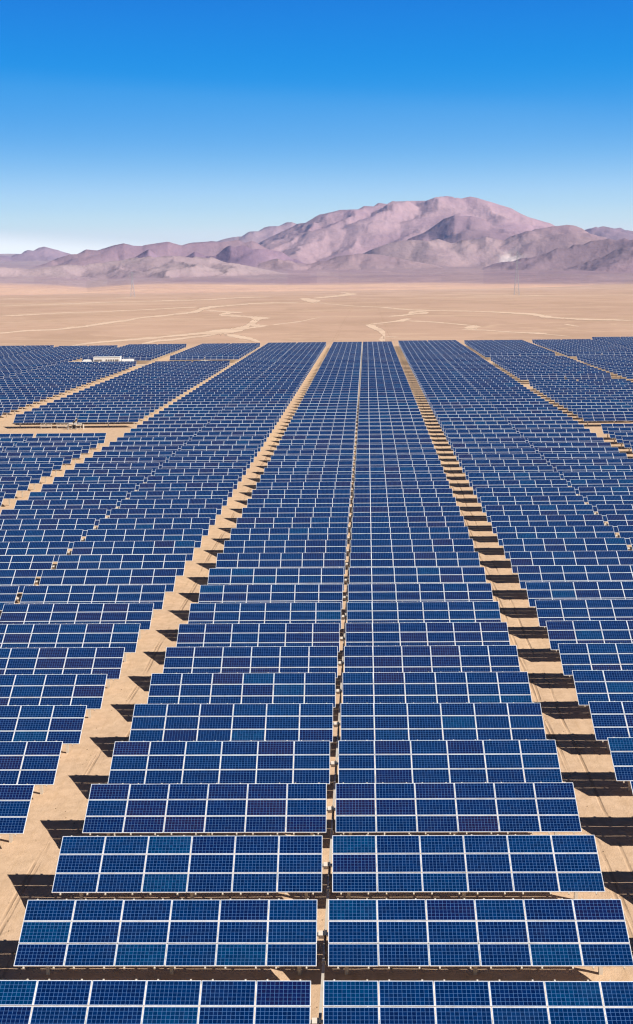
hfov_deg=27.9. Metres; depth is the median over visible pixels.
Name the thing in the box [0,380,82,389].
solar tracker
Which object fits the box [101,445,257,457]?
solar tracker
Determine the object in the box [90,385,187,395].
solar tracker
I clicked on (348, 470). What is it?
solar tracker
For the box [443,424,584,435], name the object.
solar tracker
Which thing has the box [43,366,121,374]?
solar tracker
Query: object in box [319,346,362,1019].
drive rod
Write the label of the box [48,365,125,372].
solar tracker
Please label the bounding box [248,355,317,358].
solar tracker
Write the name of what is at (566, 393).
solar tracker
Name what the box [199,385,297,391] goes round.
solar tracker
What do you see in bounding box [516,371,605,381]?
solar tracker
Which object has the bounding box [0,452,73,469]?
solar tracker
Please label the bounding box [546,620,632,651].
solar tracker
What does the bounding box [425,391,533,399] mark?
solar tracker
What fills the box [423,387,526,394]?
solar tracker
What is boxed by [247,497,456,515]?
solar tracker
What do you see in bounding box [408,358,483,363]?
solar tracker
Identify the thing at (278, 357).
solar tracker
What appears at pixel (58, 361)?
solar tracker
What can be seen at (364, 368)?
solar tracker
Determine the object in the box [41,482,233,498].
solar tracker
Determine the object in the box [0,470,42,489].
solar tracker
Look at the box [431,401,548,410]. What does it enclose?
solar tracker
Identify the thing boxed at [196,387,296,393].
solar tracker
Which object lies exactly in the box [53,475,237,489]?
solar tracker
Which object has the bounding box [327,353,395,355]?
solar tracker
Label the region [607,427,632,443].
solar tracker
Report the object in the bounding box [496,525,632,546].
solar tracker
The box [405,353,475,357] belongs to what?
solar tracker
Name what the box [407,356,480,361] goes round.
solar tracker
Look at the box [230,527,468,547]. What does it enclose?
solar tracker
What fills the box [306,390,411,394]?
solar tracker
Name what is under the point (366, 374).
solar tracker
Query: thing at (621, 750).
solar tracker
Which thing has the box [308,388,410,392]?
solar tracker
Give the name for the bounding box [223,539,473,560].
solar tracker
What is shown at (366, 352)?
solar tracker
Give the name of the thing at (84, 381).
solar tracker
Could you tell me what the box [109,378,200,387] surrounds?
solar tracker
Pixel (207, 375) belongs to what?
solar tracker
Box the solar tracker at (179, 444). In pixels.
[109,440,260,451]
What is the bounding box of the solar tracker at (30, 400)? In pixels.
[0,397,34,408]
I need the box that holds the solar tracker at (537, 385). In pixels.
[535,383,632,394]
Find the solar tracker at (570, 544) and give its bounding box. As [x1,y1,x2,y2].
[502,537,632,559]
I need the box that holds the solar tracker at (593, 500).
[480,495,632,512]
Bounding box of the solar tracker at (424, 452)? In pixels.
[274,449,435,461]
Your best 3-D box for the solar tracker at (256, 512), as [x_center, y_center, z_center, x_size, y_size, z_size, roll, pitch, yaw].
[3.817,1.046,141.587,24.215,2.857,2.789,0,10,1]
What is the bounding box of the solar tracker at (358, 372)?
[317,371,403,377]
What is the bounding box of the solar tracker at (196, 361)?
[155,361,229,368]
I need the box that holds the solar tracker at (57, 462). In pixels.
[0,457,63,475]
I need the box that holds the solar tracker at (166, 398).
[60,396,168,403]
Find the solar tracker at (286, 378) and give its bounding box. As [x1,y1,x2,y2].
[211,377,302,383]
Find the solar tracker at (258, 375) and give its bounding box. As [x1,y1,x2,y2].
[217,374,304,379]
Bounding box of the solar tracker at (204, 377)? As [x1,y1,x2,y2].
[118,374,205,383]
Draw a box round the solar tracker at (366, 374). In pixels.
[316,373,404,374]
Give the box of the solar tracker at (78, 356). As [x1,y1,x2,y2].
[14,355,80,358]
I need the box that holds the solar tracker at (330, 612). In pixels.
[188,601,500,629]
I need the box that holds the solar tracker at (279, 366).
[231,365,310,370]
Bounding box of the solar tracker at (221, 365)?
[145,364,223,369]
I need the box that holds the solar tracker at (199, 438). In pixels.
[116,436,263,446]
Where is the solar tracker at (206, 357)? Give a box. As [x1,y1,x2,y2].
[169,355,239,360]
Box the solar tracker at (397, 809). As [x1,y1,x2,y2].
[82,782,581,835]
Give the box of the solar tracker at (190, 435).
[123,431,266,441]
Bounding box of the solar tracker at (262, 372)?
[222,371,306,376]
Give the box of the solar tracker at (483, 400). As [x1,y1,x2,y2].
[429,399,544,407]
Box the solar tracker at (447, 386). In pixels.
[422,385,523,391]
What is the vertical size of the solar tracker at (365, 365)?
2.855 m
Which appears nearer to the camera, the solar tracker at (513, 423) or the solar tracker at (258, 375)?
the solar tracker at (513, 423)
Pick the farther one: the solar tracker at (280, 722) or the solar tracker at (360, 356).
the solar tracker at (360, 356)
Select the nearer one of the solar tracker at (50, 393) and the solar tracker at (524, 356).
the solar tracker at (50, 393)
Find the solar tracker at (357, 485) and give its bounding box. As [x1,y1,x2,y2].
[256,481,449,496]
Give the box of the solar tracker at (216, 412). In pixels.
[159,410,281,418]
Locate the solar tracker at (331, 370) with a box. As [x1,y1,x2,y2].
[318,368,402,372]
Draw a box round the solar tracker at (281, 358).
[242,358,315,362]
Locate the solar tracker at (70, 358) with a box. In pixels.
[4,357,72,360]
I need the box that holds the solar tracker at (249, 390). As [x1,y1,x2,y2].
[192,389,294,395]
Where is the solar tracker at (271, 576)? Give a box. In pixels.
[207,567,485,590]
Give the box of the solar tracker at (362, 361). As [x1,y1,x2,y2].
[323,361,399,362]
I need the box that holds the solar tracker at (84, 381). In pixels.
[0,378,87,387]
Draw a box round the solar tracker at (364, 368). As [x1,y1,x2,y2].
[319,367,401,370]
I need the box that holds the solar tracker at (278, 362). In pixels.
[237,361,313,363]
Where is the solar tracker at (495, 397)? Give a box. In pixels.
[428,396,540,404]
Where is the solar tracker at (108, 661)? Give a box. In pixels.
[0,647,124,688]
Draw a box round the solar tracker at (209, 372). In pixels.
[126,371,211,377]
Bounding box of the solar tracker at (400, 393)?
[305,392,412,397]
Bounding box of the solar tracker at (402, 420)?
[291,418,423,426]
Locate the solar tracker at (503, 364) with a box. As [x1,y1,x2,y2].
[502,363,582,371]
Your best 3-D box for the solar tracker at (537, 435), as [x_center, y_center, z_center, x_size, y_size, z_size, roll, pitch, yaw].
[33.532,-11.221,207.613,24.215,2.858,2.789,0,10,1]
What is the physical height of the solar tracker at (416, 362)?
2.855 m
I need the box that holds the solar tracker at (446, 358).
[407,357,481,359]
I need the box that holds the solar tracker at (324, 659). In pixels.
[163,645,519,687]
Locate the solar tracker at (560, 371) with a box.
[514,370,601,379]
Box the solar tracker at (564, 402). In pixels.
[562,399,632,412]
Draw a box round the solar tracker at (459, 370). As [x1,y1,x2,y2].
[414,369,499,375]
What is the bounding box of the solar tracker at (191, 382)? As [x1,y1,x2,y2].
[100,381,193,391]
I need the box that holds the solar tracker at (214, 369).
[134,368,216,373]
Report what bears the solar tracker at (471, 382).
on the ground
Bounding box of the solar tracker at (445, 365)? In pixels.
[411,365,492,368]
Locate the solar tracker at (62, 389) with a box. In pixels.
[0,386,65,394]
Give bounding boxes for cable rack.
[40,424,67,428]
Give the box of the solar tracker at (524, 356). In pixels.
[490,356,564,363]
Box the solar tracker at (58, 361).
[0,360,60,363]
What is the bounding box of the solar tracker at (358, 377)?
[314,376,405,380]
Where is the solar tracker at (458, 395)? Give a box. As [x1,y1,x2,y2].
[427,394,536,401]
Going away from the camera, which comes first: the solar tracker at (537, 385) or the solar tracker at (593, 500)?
the solar tracker at (593, 500)
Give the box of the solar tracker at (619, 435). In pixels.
[614,432,632,448]
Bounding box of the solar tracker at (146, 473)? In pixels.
[63,468,242,482]
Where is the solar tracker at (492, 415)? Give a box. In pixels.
[437,414,567,423]
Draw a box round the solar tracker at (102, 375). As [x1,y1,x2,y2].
[22,372,105,380]
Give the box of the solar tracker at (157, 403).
[47,401,159,411]
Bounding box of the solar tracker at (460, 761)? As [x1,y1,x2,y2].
[108,739,562,790]
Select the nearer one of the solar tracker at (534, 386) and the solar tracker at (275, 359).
the solar tracker at (534, 386)
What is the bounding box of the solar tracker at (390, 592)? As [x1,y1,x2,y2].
[198,583,492,609]
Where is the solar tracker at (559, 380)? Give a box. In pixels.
[529,379,625,389]
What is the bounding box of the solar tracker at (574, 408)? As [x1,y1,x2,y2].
[571,405,631,417]
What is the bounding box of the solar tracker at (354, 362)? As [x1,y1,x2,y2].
[322,362,399,363]
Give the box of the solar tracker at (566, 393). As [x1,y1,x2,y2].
[549,392,632,403]
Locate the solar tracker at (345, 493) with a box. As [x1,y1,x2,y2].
[252,488,452,504]
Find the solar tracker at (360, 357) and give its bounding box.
[325,357,397,360]
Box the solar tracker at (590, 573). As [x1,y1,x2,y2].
[517,565,632,589]
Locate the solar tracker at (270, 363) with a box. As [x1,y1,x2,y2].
[235,363,312,367]
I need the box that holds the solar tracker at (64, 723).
[0,705,86,752]
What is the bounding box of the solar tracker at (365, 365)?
[321,364,400,367]
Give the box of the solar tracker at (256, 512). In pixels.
[242,506,459,525]
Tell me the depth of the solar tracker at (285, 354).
444.64 m
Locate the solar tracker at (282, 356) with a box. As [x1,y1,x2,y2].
[246,356,316,360]
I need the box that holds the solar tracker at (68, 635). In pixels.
[0,623,139,661]
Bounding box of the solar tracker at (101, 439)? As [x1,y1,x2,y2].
[0,433,105,448]
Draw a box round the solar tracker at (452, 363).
[410,362,488,367]
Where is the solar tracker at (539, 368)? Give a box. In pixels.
[509,367,593,376]
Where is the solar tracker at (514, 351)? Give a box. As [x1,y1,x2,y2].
[483,351,551,355]
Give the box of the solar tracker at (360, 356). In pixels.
[325,356,397,359]
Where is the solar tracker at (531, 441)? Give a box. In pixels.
[450,437,603,449]
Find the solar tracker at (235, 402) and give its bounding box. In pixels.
[173,401,286,408]
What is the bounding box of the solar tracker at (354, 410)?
[296,409,418,416]
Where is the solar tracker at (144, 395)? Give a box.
[67,394,172,404]
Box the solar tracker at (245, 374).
[219,372,305,377]
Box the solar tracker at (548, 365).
[504,364,586,370]
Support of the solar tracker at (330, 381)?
on the ground
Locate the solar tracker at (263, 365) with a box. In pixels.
[233,364,311,368]
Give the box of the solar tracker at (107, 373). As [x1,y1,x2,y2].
[27,370,110,379]
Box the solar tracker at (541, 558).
[509,550,632,573]
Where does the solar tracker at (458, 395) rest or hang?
on the ground
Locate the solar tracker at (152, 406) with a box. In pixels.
[39,404,154,416]
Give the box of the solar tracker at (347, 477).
[260,473,446,488]
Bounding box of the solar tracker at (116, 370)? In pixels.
[38,368,117,375]
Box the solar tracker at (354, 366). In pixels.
[320,366,401,369]
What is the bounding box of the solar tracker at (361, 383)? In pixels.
[311,382,407,386]
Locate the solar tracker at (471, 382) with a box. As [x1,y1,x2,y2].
[420,381,517,388]
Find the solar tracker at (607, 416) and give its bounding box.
[581,411,632,425]
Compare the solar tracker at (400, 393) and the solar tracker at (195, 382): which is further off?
the solar tracker at (195, 382)
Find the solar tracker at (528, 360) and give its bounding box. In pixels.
[496,359,572,367]
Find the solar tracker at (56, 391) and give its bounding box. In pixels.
[0,388,60,396]
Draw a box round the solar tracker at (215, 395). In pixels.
[185,393,291,400]
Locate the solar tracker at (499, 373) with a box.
[415,372,504,376]
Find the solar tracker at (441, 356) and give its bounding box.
[406,355,478,358]
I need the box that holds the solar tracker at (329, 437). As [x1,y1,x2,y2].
[282,434,429,444]
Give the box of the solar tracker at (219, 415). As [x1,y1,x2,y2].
[154,413,278,421]
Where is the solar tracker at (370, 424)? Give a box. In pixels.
[289,422,424,433]
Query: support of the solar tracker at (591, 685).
on the ground
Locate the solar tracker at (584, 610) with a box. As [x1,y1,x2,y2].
[535,599,632,627]
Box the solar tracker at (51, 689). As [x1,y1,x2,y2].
[0,674,106,717]
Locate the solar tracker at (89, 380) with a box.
[4,377,91,385]
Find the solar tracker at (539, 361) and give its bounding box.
[498,360,576,368]
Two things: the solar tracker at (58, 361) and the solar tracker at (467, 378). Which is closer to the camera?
the solar tracker at (467, 378)
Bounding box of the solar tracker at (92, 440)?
[0,437,98,453]
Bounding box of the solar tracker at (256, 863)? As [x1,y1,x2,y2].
[52,834,604,899]
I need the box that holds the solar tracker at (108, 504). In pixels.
[14,498,222,516]
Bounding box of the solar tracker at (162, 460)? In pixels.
[84,456,250,468]
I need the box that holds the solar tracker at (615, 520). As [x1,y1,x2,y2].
[490,514,632,534]
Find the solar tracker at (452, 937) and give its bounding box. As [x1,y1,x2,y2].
[14,898,632,974]
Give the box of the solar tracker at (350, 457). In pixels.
[271,454,438,467]
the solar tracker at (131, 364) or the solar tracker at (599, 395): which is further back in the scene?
the solar tracker at (131, 364)
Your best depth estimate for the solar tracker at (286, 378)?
335.92 m
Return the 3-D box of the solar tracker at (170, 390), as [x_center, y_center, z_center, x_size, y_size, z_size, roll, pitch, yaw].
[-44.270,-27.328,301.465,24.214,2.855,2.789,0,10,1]
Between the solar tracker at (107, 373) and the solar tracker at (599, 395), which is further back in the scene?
the solar tracker at (107, 373)
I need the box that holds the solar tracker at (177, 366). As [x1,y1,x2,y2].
[141,366,220,370]
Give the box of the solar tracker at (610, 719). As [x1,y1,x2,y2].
[588,701,632,749]
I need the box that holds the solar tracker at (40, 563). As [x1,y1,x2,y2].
[0,554,185,583]
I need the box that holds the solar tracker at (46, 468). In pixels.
[0,463,53,482]
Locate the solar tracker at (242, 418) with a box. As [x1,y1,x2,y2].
[148,416,276,424]
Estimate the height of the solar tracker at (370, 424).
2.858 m
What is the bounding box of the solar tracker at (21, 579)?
[0,569,176,599]
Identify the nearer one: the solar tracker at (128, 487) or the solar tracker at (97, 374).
the solar tracker at (128, 487)
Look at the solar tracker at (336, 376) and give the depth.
341.44 m
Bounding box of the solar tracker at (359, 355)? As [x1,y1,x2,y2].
[326,355,396,358]
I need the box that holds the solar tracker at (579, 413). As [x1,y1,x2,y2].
[576,408,632,422]
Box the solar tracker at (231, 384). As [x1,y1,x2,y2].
[202,383,298,389]
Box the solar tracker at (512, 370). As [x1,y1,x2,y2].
[511,368,597,374]
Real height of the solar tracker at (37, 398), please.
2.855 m
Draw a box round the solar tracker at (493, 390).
[424,389,529,396]
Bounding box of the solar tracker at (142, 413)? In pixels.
[24,410,144,424]
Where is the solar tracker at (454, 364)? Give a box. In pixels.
[411,363,491,369]
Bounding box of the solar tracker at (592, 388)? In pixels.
[542,387,632,398]
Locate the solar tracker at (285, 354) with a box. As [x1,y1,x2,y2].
[249,354,318,356]
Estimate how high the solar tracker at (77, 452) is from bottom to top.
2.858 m
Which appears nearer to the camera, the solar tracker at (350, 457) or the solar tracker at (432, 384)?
the solar tracker at (350, 457)
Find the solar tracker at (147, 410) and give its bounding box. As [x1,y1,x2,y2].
[32,407,150,419]
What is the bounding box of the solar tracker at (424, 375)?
[416,374,506,378]
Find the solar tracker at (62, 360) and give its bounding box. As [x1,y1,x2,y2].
[0,359,64,362]
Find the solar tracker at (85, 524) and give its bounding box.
[0,517,209,536]
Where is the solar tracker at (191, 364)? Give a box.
[148,363,225,371]
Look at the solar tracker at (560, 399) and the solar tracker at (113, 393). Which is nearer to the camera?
the solar tracker at (560, 399)
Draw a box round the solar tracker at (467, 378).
[418,377,511,383]
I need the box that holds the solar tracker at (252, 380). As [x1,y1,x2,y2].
[208,379,301,385]
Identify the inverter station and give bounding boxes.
[93,356,121,362]
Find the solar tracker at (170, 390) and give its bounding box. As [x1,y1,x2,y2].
[78,389,180,400]
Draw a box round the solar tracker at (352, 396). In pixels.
[304,395,413,401]
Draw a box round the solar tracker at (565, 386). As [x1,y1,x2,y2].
[539,385,632,396]
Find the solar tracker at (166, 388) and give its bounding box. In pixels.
[84,387,183,393]
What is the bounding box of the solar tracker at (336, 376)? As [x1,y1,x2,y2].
[315,375,404,378]
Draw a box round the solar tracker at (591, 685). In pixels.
[572,670,632,714]
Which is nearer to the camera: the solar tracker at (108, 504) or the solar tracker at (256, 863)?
the solar tracker at (256, 863)
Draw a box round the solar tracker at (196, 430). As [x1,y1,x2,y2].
[130,427,269,436]
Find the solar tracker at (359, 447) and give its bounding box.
[277,444,433,455]
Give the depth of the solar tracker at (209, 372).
362.50 m
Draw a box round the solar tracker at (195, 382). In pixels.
[105,380,197,389]
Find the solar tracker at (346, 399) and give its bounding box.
[302,397,414,404]
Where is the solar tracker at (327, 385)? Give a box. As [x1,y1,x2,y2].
[310,384,408,389]
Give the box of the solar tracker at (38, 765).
[0,741,62,793]
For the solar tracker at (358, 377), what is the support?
on the ground
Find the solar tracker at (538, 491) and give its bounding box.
[476,486,632,502]
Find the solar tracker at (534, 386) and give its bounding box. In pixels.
[532,381,630,391]
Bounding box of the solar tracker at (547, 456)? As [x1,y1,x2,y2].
[458,453,627,466]
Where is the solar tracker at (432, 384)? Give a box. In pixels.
[421,383,520,389]
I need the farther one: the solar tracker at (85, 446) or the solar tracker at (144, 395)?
the solar tracker at (144, 395)
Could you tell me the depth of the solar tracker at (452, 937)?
50.87 m
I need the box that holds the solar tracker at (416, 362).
[409,361,487,364]
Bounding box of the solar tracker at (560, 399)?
[557,397,632,404]
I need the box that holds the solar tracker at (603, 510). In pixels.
[485,504,632,522]
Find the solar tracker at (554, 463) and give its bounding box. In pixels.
[461,459,632,472]
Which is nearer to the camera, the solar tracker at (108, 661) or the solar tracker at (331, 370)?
the solar tracker at (108, 661)
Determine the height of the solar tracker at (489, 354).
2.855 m
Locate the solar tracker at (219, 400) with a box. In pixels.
[177,398,288,405]
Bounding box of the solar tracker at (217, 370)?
[138,367,218,375]
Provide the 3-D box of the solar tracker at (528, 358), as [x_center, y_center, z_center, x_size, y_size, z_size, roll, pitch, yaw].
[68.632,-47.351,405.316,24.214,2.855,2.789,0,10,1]
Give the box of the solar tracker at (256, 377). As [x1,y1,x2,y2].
[214,376,303,381]
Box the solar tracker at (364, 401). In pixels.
[301,400,415,405]
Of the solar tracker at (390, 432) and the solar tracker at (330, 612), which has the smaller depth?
the solar tracker at (330, 612)
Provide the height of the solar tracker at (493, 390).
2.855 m
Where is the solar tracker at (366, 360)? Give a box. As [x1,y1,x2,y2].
[323,359,398,364]
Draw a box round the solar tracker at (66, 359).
[0,358,68,361]
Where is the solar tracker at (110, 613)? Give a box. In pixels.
[0,603,153,638]
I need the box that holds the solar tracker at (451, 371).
[414,371,501,376]
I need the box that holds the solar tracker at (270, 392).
[189,391,293,398]
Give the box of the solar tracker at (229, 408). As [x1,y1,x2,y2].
[163,407,283,414]
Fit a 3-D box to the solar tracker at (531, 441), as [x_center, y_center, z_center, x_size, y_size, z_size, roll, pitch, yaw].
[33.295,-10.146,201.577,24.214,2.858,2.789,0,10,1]
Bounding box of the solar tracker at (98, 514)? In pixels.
[0,508,216,526]
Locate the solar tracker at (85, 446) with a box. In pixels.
[0,442,90,458]
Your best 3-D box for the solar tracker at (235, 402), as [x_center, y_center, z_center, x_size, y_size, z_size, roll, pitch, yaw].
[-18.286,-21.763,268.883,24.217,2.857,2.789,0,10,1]
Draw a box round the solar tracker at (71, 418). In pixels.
[13,413,139,427]
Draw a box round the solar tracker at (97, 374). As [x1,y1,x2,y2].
[16,373,101,381]
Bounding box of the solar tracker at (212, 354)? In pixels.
[175,354,240,360]
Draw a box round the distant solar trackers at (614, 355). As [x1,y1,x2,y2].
[0,337,632,792]
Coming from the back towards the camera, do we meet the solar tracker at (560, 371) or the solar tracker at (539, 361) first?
the solar tracker at (539, 361)
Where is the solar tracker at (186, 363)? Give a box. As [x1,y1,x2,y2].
[152,362,227,369]
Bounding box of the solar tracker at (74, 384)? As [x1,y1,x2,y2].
[0,382,76,387]
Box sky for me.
[0,0,632,253]
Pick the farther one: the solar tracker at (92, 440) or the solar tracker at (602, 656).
the solar tracker at (92, 440)
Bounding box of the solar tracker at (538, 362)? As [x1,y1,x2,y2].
[500,361,579,370]
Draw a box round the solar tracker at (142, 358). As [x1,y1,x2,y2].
[82,356,151,360]
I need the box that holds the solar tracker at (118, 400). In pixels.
[53,399,164,410]
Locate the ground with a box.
[0,284,632,1019]
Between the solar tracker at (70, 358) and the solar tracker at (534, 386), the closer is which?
the solar tracker at (534, 386)
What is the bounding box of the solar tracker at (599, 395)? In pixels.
[553,394,632,406]
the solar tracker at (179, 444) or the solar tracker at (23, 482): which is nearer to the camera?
the solar tracker at (23, 482)
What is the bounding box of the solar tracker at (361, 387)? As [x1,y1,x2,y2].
[309,386,409,390]
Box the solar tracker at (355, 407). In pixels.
[298,405,417,413]
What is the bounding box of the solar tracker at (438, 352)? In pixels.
[405,352,473,353]
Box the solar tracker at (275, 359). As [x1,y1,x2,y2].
[241,359,314,363]
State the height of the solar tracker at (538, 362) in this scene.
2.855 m
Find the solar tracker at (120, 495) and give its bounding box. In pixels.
[28,490,228,506]
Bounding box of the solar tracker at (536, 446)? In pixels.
[452,442,610,454]
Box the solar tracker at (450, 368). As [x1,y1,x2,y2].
[413,367,497,373]
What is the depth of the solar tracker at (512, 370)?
357.70 m
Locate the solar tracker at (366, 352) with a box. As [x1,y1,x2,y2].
[327,352,395,354]
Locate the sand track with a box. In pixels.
[0,292,632,345]
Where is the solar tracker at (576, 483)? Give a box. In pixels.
[472,479,632,495]
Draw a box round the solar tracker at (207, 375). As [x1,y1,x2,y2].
[123,373,208,381]
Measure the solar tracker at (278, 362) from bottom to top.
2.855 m
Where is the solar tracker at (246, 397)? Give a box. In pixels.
[181,396,290,403]
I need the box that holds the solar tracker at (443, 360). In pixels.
[409,360,485,365]
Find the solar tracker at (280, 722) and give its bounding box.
[129,702,545,749]
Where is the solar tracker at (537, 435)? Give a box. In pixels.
[447,433,596,444]
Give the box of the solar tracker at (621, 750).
[607,737,632,790]
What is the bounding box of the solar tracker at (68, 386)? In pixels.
[0,384,71,393]
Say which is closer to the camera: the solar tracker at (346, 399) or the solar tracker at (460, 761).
the solar tracker at (460, 761)
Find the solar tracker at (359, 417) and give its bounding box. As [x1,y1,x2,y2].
[292,415,421,421]
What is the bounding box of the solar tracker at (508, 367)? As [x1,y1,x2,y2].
[506,365,589,374]
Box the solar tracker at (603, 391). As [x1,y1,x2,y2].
[546,389,632,401]
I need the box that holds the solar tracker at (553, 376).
[519,373,611,379]
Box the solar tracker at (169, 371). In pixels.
[131,370,213,378]
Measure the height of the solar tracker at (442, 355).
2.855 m
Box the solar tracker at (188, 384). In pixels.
[95,383,190,389]
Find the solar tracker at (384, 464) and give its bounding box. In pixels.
[267,460,440,473]
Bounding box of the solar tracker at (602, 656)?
[558,643,632,684]
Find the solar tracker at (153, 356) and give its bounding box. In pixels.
[87,355,154,358]
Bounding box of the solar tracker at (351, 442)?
[279,439,431,449]
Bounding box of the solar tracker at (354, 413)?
[294,412,420,418]
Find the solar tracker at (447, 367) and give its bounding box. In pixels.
[412,366,494,371]
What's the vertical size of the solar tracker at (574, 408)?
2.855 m
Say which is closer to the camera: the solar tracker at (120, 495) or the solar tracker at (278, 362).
the solar tracker at (120, 495)
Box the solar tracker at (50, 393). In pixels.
[0,390,54,400]
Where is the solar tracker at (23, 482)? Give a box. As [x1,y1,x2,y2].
[0,476,30,496]
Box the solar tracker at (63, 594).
[0,584,165,617]
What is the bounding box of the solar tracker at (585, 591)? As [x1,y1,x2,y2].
[525,581,632,607]
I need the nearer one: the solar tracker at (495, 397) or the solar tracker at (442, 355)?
the solar tracker at (495, 397)
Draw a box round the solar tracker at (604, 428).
[601,423,632,438]
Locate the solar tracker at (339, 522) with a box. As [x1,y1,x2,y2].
[236,516,464,536]
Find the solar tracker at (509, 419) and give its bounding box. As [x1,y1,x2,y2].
[439,417,572,427]
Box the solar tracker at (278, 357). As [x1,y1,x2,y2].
[244,357,315,359]
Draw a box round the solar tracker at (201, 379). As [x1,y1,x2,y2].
[114,376,203,385]
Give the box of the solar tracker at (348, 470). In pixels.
[264,466,443,480]
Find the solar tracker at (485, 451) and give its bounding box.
[455,447,618,460]
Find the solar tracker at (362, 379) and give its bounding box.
[313,378,406,382]
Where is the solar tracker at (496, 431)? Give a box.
[445,429,590,439]
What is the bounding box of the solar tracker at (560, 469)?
[464,465,632,479]
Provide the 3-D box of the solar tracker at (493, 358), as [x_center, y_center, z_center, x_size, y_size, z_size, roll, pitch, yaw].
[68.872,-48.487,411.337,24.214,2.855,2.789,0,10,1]
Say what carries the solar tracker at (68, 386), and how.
on the ground
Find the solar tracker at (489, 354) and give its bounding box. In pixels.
[484,352,554,359]
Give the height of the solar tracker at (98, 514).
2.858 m
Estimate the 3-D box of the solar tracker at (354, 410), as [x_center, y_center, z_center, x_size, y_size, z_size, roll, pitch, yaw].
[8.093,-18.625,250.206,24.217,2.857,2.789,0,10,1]
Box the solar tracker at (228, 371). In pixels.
[224,369,307,374]
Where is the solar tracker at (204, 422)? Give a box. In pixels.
[142,420,274,429]
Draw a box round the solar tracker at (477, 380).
[419,379,514,385]
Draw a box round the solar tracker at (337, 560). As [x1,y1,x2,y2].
[216,552,479,575]
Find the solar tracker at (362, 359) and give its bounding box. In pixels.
[324,358,398,361]
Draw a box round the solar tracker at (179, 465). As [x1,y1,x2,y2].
[74,462,246,475]
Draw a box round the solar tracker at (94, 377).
[10,375,96,384]
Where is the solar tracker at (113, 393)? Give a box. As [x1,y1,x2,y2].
[73,392,176,402]
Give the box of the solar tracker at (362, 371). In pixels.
[317,370,402,373]
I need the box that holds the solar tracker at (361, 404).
[299,403,416,409]
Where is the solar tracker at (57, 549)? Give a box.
[0,540,194,568]
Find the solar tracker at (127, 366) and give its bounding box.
[53,364,129,368]
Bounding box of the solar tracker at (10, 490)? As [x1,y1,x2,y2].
[0,484,18,505]
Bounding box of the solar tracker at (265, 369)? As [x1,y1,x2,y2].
[226,368,308,373]
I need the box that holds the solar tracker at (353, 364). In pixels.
[321,363,400,366]
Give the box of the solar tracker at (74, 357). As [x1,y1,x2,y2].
[9,356,76,359]
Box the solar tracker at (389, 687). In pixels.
[147,671,531,713]
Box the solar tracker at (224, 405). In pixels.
[168,404,284,411]
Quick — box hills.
[0,196,632,294]
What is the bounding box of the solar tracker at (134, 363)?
[62,361,136,365]
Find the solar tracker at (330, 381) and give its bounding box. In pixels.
[312,380,407,385]
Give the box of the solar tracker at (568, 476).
[468,471,632,487]
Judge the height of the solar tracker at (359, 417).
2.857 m
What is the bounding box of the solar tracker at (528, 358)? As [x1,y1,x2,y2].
[494,358,569,366]
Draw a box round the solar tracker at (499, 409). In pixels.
[434,407,557,416]
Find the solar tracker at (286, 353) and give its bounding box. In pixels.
[251,353,318,354]
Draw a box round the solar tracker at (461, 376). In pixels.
[417,375,509,381]
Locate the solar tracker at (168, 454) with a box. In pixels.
[92,450,254,462]
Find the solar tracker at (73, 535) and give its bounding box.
[0,528,202,548]
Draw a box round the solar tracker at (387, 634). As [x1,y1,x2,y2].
[176,622,509,653]
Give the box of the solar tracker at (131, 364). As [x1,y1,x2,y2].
[58,362,132,369]
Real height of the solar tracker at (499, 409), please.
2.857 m
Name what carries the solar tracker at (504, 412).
on the ground
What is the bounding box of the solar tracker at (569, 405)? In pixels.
[566,402,632,415]
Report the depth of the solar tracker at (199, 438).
209.05 m
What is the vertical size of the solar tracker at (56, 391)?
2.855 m
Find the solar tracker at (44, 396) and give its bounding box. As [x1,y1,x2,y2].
[0,392,47,403]
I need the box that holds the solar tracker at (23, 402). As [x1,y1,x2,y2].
[0,399,27,411]
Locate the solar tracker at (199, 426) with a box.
[137,423,272,432]
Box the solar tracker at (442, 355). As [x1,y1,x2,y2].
[406,354,476,359]
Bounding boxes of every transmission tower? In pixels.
[129,272,134,296]
[513,252,520,294]
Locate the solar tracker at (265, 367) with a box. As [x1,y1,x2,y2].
[228,367,309,371]
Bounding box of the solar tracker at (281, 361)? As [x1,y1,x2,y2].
[239,360,313,364]
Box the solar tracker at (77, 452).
[0,447,81,462]
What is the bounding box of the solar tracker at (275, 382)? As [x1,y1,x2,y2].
[205,381,300,387]
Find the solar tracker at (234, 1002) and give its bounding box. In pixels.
[0,979,632,1023]
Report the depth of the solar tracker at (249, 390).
299.71 m
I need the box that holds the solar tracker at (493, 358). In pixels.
[492,357,566,365]
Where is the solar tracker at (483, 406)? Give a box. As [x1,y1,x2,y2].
[432,404,552,413]
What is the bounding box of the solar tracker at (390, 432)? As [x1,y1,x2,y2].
[284,430,427,438]
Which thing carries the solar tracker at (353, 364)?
on the ground
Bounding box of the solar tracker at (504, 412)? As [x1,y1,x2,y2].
[436,410,562,420]
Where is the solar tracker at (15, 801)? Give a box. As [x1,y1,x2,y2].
[0,784,34,842]
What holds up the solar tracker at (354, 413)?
on the ground
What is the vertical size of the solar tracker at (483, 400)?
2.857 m
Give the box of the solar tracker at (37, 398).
[0,394,41,405]
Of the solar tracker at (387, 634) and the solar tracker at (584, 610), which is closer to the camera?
the solar tracker at (387, 634)
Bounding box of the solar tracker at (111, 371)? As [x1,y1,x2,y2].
[33,369,114,377]
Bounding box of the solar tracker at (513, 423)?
[441,420,577,431]
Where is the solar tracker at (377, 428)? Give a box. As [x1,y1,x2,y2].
[286,426,426,434]
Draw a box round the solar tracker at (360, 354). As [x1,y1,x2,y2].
[326,354,396,355]

